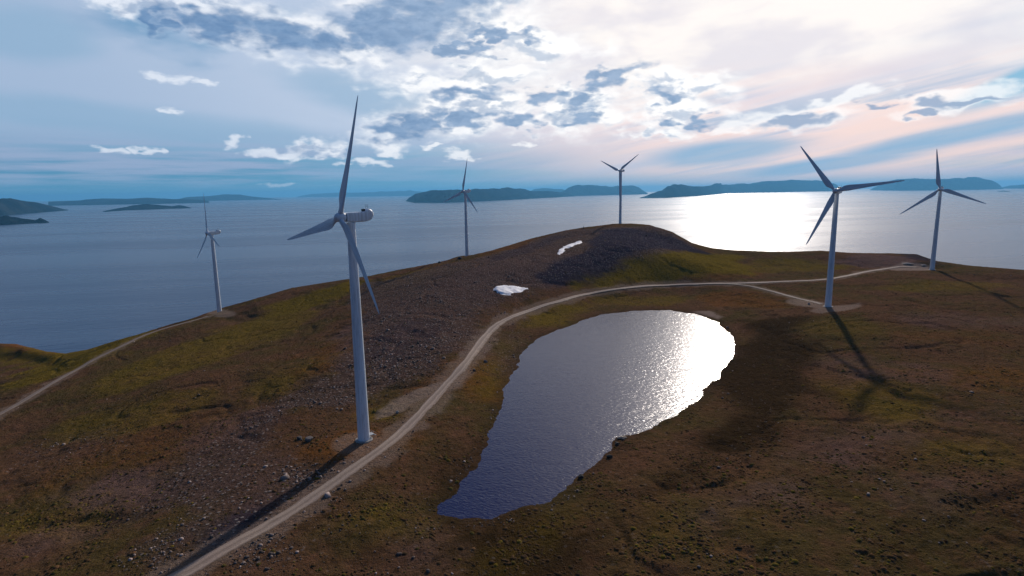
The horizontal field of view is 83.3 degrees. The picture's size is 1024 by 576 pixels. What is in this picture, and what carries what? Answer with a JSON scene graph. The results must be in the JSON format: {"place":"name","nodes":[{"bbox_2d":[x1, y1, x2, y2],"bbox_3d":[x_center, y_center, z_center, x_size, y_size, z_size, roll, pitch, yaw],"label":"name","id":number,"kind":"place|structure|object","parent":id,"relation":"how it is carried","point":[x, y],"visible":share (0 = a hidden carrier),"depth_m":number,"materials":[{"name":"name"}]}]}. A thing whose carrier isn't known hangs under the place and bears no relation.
{"place":"outdoors","nodes":[
{"label":"outdoors","id":0,"kind":"place"},
{"bbox_2d":[0,216,48,224],"bbox_3d":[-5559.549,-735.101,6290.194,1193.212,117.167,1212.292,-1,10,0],"label":"island","id":1,"kind":"structure","parent":0,"point":[6,220],"depth_m":6079.55,"materials":[{"name":"blue"}]},
{"bbox_2d":[0,198,66,215],"bbox_3d":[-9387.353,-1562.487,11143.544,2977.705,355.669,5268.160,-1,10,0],"label":"island","id":2,"kind":"structure","parent":0,"point":[9,206],"depth_m":10190.50,"materials":[{"name":"blue"}]},
{"bbox_2d":[0,316,208,414],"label":"side track","id":3,"kind":"structure","parent":0,"point":[37,392],"depth_m":402.82,"materials":[{"name":"grey gravel"}]},
{"bbox_2d":[48,198,208,205],"bbox_3d":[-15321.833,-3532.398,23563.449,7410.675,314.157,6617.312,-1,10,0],"label":"island","id":4,"kind":"structure","parent":0,"point":[104,201],"depth_m":21739.66,"materials":[{"name":"blue"}]},
{"bbox_2d":[105,204,189,211],"bbox_3d":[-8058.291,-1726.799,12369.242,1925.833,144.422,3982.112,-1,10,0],"label":"island","id":5,"kind":"structure","parent":0,"point":[143,207],"depth_m":12207.49,"materials":[{"name":"blue stone"}]},
{"bbox_2d":[181,194,277,200],"bbox_3d":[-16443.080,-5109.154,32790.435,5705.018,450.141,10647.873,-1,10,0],"label":"island","id":6,"kind":"structure","parent":0,"point":[222,197],"depth_m":33196.05,"materials":[{"name":"blue stone"}]},
{"bbox_2d":[298,190,420,196],"bbox_3d":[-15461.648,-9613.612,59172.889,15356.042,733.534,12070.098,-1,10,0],"label":"island","id":7,"kind":"structure","parent":0,"point":[397,193],"depth_m":56778.32,"materials":[{"name":"blue"}]},
{"bbox_2d":[406,187,573,202],"bbox_3d":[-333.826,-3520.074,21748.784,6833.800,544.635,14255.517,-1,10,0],"label":"island","id":8,"kind":"structure","parent":0,"point":[474,195],"depth_m":17210.81,"materials":[{"name":"blue stone"}]},
{"bbox_2d":[0,223,1023,575],"bbox_3d":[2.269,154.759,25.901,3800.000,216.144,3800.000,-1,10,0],"label":"hillside","id":9,"kind":"structure","parent":0,"point":[898,317],"depth_m":227.13,"materials":[{"name":"brown plant"}]},
{"bbox_2d":[197,194,223,311],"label":"wind turbine","id":10,"kind":"object","parent":9,"relation":"on","point":[216,281],"visible":0.88,"depth_m":567.84,"materials":[{"name":"paint"}]},
{"bbox_2d":[305,436,312,441],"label":"boulder","id":11,"kind":"object","parent":9,"relation":"on","point":[308,438],"visible":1,"depth_m":211.84,"materials":[{"name":"stone"}]},
{"bbox_2d":[287,96,378,443],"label":"wind turbine","id":12,"kind":"object","parent":9,"relation":"on","point":[351,219],"visible":0.98,"depth_m":198.89,"materials":[{"name":"paint"}]},
{"bbox_2d":[444,162,476,255],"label":"wind turbine","id":13,"kind":"object","parent":9,"relation":"on","point":[465,192],"visible":0.94,"depth_m":710.87,"materials":[{"name":"paint"}]},
{"bbox_2d":[1,227,1018,575],"bbox_3d":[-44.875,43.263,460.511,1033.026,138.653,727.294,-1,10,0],"label":"scree","id":14,"kind":"structure","parent":9,"relation":"on","point":[285,475],"depth_m":217.70,"materials":[{"name":"stone"}]},
{"bbox_2d":[493,285,527,294],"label":"snow patch","id":15,"kind":"object","parent":9,"relation":"on","point":[505,290],"visible":1,"depth_m":453.40,"materials":[{"name":"white snow"}]},
{"bbox_2d":[0,240,1023,575],"bbox_3d":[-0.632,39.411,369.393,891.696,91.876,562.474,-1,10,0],"label":"heather","id":16,"kind":"object","parent":9,"relation":"on","point":[676,538],"visible":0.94,"depth_m":172.68,"materials":[{"name":"brown plant"}]},
{"bbox_2d":[558,241,581,254],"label":"snow patch","id":17,"kind":"object","parent":9,"relation":"on","point":[561,250],"visible":0.97,"depth_m":612.06,"materials":[{"name":"white snow"}]},
{"bbox_2d":[602,154,638,223],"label":"wind turbine","id":18,"kind":"object","parent":9,"relation":"on","point":[621,170],"visible":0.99,"depth_m":880.18,"materials":[{"name":"paint"}]},
{"bbox_2d":[800,146,904,307],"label":"wind turbine","id":19,"kind":"object","parent":9,"relation":"on","point":[834,197],"visible":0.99,"depth_m":394.14,"materials":[{"name":"paint"}]},
{"bbox_2d":[900,149,985,269],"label":"wind turbine","id":20,"kind":"object","parent":9,"relation":"on","point":[936,228],"visible":0.99,"depth_m":570.68,"materials":[{"name":"paint"}]},
{"bbox_2d":[0,188,1023,352],"bbox_3d":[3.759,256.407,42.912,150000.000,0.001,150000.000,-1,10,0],"label":"sea","id":21,"kind":"structure","parent":0,"point":[73,278],"depth_m":3264.61,"materials":[{"name":"blue liquid"}]},
{"bbox_2d":[0,0,1023,200],"label":"sky","id":22,"kind":"structure","parent":0,"point":[110,99],"materials":[{"name":"blue"}]},
{"bbox_2d":[168,266,917,575],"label":"gravel road","id":23,"kind":"structure","parent":0,"point":[223,550],"depth_m":198.39,"materials":[{"name":"grey gravel"}]},
{"bbox_2d":[531,188,564,191],"bbox_3d":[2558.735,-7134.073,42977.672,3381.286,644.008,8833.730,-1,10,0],"label":"island","id":24,"kind":"structure","parent":0,"point":[550,189],"depth_m":41079.33,"materials":[{"name":"blue"}]},
{"bbox_2d":[437,310,735,519],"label":"pond","id":25,"kind":"structure","parent":0,"point":[580,397],"depth_m":255.29,"materials":[{"name":"blue liquid"}]},
{"bbox_2d":[562,185,647,195],"bbox_3d":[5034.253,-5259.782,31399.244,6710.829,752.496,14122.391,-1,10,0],"label":"island","id":26,"kind":"structure","parent":0,"point":[584,190],"depth_m":30453.92,"materials":[{"name":"blue stone"}]},
{"bbox_2d":[640,180,837,197],"bbox_3d":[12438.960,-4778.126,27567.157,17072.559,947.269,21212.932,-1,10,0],"label":"island","id":27,"kind":"structure","parent":0,"point":[676,190],"depth_m":31773.00,"materials":[{"name":"blue stone"}]},
{"bbox_2d":[726,284,821,303],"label":"branch track","id":28,"kind":"structure","parent":0,"point":[777,293],"depth_m":470.83,"materials":[{"name":"grey gravel"}]},
{"bbox_2d":[871,177,1002,190],"bbox_3d":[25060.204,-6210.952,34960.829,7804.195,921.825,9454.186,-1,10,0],"label":"island","id":29,"kind":"structure","parent":0,"point":[967,183],"depth_m":31723.75,"materials":[{"name":"blue stone"}]},
{"bbox_2d":[1002,184,1023,188],"bbox_3d":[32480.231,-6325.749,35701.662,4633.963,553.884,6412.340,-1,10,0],"label":"island","id":30,"kind":"structure","parent":0,"point":[1015,187],"depth_m":35471.22,"materials":[{"name":"blue"}]}
]}

